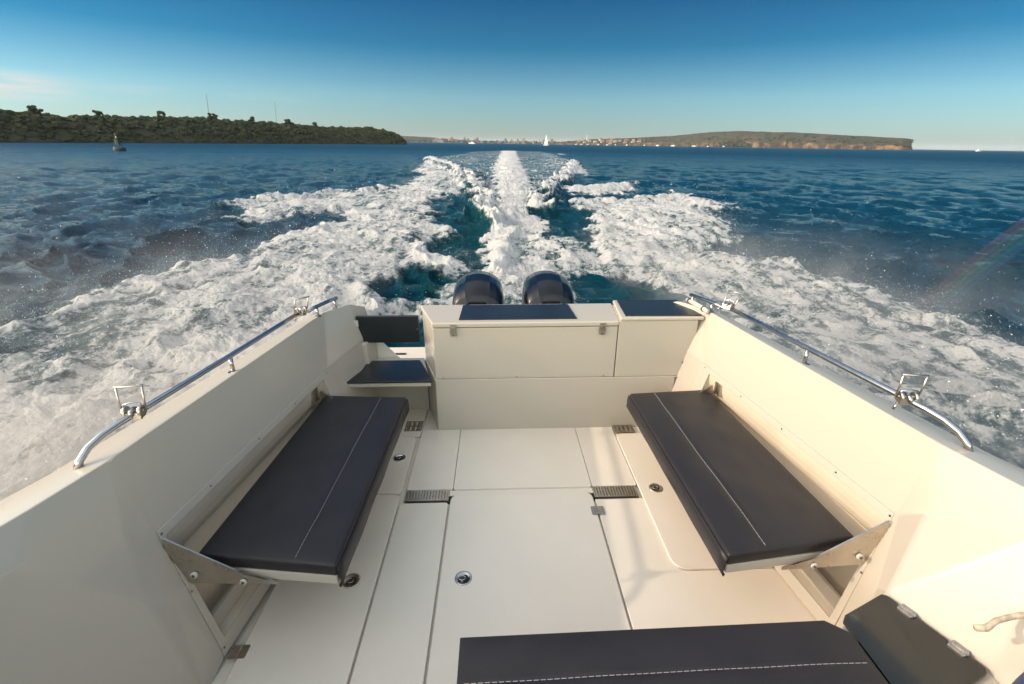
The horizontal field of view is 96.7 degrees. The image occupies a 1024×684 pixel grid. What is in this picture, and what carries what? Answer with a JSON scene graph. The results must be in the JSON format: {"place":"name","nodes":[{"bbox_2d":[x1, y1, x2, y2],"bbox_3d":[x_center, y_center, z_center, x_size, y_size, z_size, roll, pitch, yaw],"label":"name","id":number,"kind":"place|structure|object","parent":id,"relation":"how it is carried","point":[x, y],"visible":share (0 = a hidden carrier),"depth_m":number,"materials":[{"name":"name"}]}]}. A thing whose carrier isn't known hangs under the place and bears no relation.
{"place":"outdoors","nodes":[
{"label":"outdoors","id":0,"kind":"place"},
{"bbox_2d":[0,115,401,143],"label":"headland","id":1,"kind":"structure","parent":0,"point":[58,136],"depth_m":201.87,"materials":[{"name":"green plant"}]},
{"bbox_2d":[26,105,43,114],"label":"skyline tree","id":2,"kind":"object","parent":1,"relation":"on","point":[32,109],"visible":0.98,"depth_m":176.98,"materials":[{"name":"green plant"}]},
{"bbox_2d":[92,110,103,117],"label":"skyline tree","id":3,"kind":"object","parent":1,"relation":"on","point":[99,113],"visible":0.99,"depth_m":195.84,"materials":[{"name":"green plant"}]},
{"bbox_2d":[156,111,165,119],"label":"skyline tree","id":4,"kind":"object","parent":1,"relation":"on","point":[159,116],"visible":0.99,"depth_m":219.36,"materials":[{"name":"green plant"}]},
{"bbox_2d":[0,109,406,143],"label":"headland scrub","id":5,"kind":"object","parent":1,"relation":"on","point":[185,127],"visible":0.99,"depth_m":223.31,"materials":[{"name":"green plant"}]},
{"bbox_2d":[207,113,217,120],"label":"skyline tree","id":6,"kind":"object","parent":1,"relation":"on","point":[214,116],"visible":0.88,"depth_m":241.75,"materials":[{"name":"green plant"}]},
{"bbox_2d":[284,119,293,124],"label":"skyline tree","id":7,"kind":"object","parent":1,"relation":"on","point":[287,121],"visible":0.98,"depth_m":288.53,"materials":[{"name":"green plant"}]},
{"bbox_2d":[401,136,508,142],"bbox_3d":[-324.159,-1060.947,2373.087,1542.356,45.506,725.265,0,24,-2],"label":"hills","id":8,"kind":"structure","parent":0,"point":[417,138],"depth_m":2231.82,"materials":[{"name":"green plant"}]},
{"bbox_2d":[0,142,1023,500],"bbox_3d":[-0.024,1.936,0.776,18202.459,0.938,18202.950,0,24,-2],"label":"water","id":9,"kind":"structure","parent":0,"point":[940,226],"depth_m":10.14,"materials":[{"name":"blue liquid"}]},
{"bbox_2d":[113,133,126,150],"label":"channel buoy","id":10,"kind":"object","parent":9,"relation":"on","point":[117,142],"visible":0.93,"depth_m":80.17,"materials":[{"name":"white"}]},
{"bbox_2d":[0,293,1023,683],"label":"motor boat","id":11,"kind":"object","parent":9,"relation":"on","point":[526,487],"visible":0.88,"depth_m":2.04,"materials":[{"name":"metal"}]},
{"bbox_2d":[113,384,146,419],"bbox_3d":[-1.405,0.234,1.678,0.094,0.147,0.066,-2,24,-7],"label":"rail clamp","id":12,"kind":"object","parent":11,"relation":"attached to","point":[140,410],"visible":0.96,"depth_m":1.68,"materials":[{"name":"metal"}]},
{"bbox_2d":[294,296,308,320],"bbox_3d":[-1.312,-0.213,2.829,0.067,0.152,0.098,40,38,21],"label":"rail clamp","id":13,"kind":"object","parent":11,"relation":"attached to","point":[302,311],"visible":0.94,"depth_m":2.83,"materials":[{"name":"metal"}]},
{"bbox_2d":[199,396,408,586],"bbox_3d":[-0.941,0.637,2.340,0.591,0.122,1.355,-1,22,-2],"label":"bench cushion","id":14,"kind":"object","parent":11,"relation":"on","point":[305,504],"visible":0.96,"depth_m":2.06,"materials":[{"name":"black leather"}]},
{"bbox_2d":[452,271,503,304],"bbox_3d":[-0.290,0.233,4.154,0.448,1.688,0.883,-1,22,-2],"label":"outboard motor","id":15,"kind":"object","parent":11,"relation":"attached to","point":[478,288],"visible":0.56,"depth_m":3.76,"materials":[{"name":"paint"}]},
{"bbox_2d":[522,270,574,303],"bbox_3d":[0.313,0.226,4.172,0.448,1.688,0.883,-1,22,-2],"label":"outboard motor","id":16,"kind":"object","parent":11,"relation":"attached to","point":[545,287],"visible":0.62,"depth_m":3.78,"materials":[{"name":"paint"}]},
{"bbox_2d":[457,620,887,683],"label":"seat cushion","id":17,"kind":"object","parent":11,"relation":"on","point":[814,652],"visible":1,"depth_m":1.38,"materials":[{"name":"black leather"}]},
{"bbox_2d":[717,290,741,310],"bbox_3d":[1.413,-0.260,2.951,0.067,0.152,0.097,22,5,-38],"label":"rail clamp","id":18,"kind":"object","parent":11,"relation":"attached to","point":[726,305],"visible":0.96,"depth_m":2.94,"materials":[{"name":"metal"}]},
{"bbox_2d":[626,390,853,575],"bbox_3d":[1.071,0.613,2.402,0.591,0.122,1.355,-1,22,-2],"label":"bench cushion","id":19,"kind":"object","parent":11,"relation":"on","point":[743,493],"visible":0.99,"depth_m":2.13,"materials":[{"name":"black leather"}]},
{"bbox_2d":[892,373,929,409],"bbox_3d":[1.554,0.193,1.783,0.098,0.152,0.067,2,26,6],"label":"rail clamp","id":20,"kind":"object","parent":11,"relation":"attached to","point":[901,396],"visible":0.91,"depth_m":1.78,"materials":[{"name":"metal"}]},
{"bbox_2d":[973,612,1023,631],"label":"rope","id":21,"kind":"object","parent":11,"relation":"on","point":[990,625],"visible":1,"depth_m":1.32,"materials":[{"name":"beige fabric"}]},
{"bbox_2d":[1012,672,1023,683],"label":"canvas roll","id":22,"kind":"object","parent":11,"relation":"on","point":[1019,679],"visible":1,"depth_m":1.20,"materials":[{"name":"blue fabric"}]},
{"bbox_2d":[0,143,1023,498],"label":"spray drops","id":23,"kind":"object","parent":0,"point":[420,289],"visible":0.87,"depth_m":6.11,"materials":[{"name":"white liquid"}]},
{"bbox_2d":[0,0,1023,150],"label":"sky","id":24,"kind":"structure","parent":0,"point":[935,74],"materials":[{"name":"blue"}]},
{"bbox_2d":[548,131,912,149],"bbox_3d":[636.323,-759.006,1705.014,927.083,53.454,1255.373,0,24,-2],"label":"headland","id":25,"kind":"structure","parent":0,"point":[776,142],"depth_m":1409.80,"materials":[{"name":"plant"}]},
{"bbox_2d":[567,131,913,146],"bbox_3d":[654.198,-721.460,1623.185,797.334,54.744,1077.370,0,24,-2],"label":"scrub","id":26,"kind":"object","parent":25,"relation":"on","point":[737,142],"visible":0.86,"depth_m":1437.16,"materials":[{"name":"green plant"}]},
{"bbox_3d":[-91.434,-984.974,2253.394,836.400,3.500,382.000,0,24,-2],"label":"shore","id":27,"kind":"structure","parent":0,"visible":0},
{"bbox_2d":[405,139,555,143],"bbox_3d":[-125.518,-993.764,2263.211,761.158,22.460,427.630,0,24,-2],"label":"town trees","id":28,"kind":"object","parent":27,"relation":"on","point":[453,141],"visible":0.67,"depth_m":2255.09,"materials":[{"name":"green plant"}]}
]}

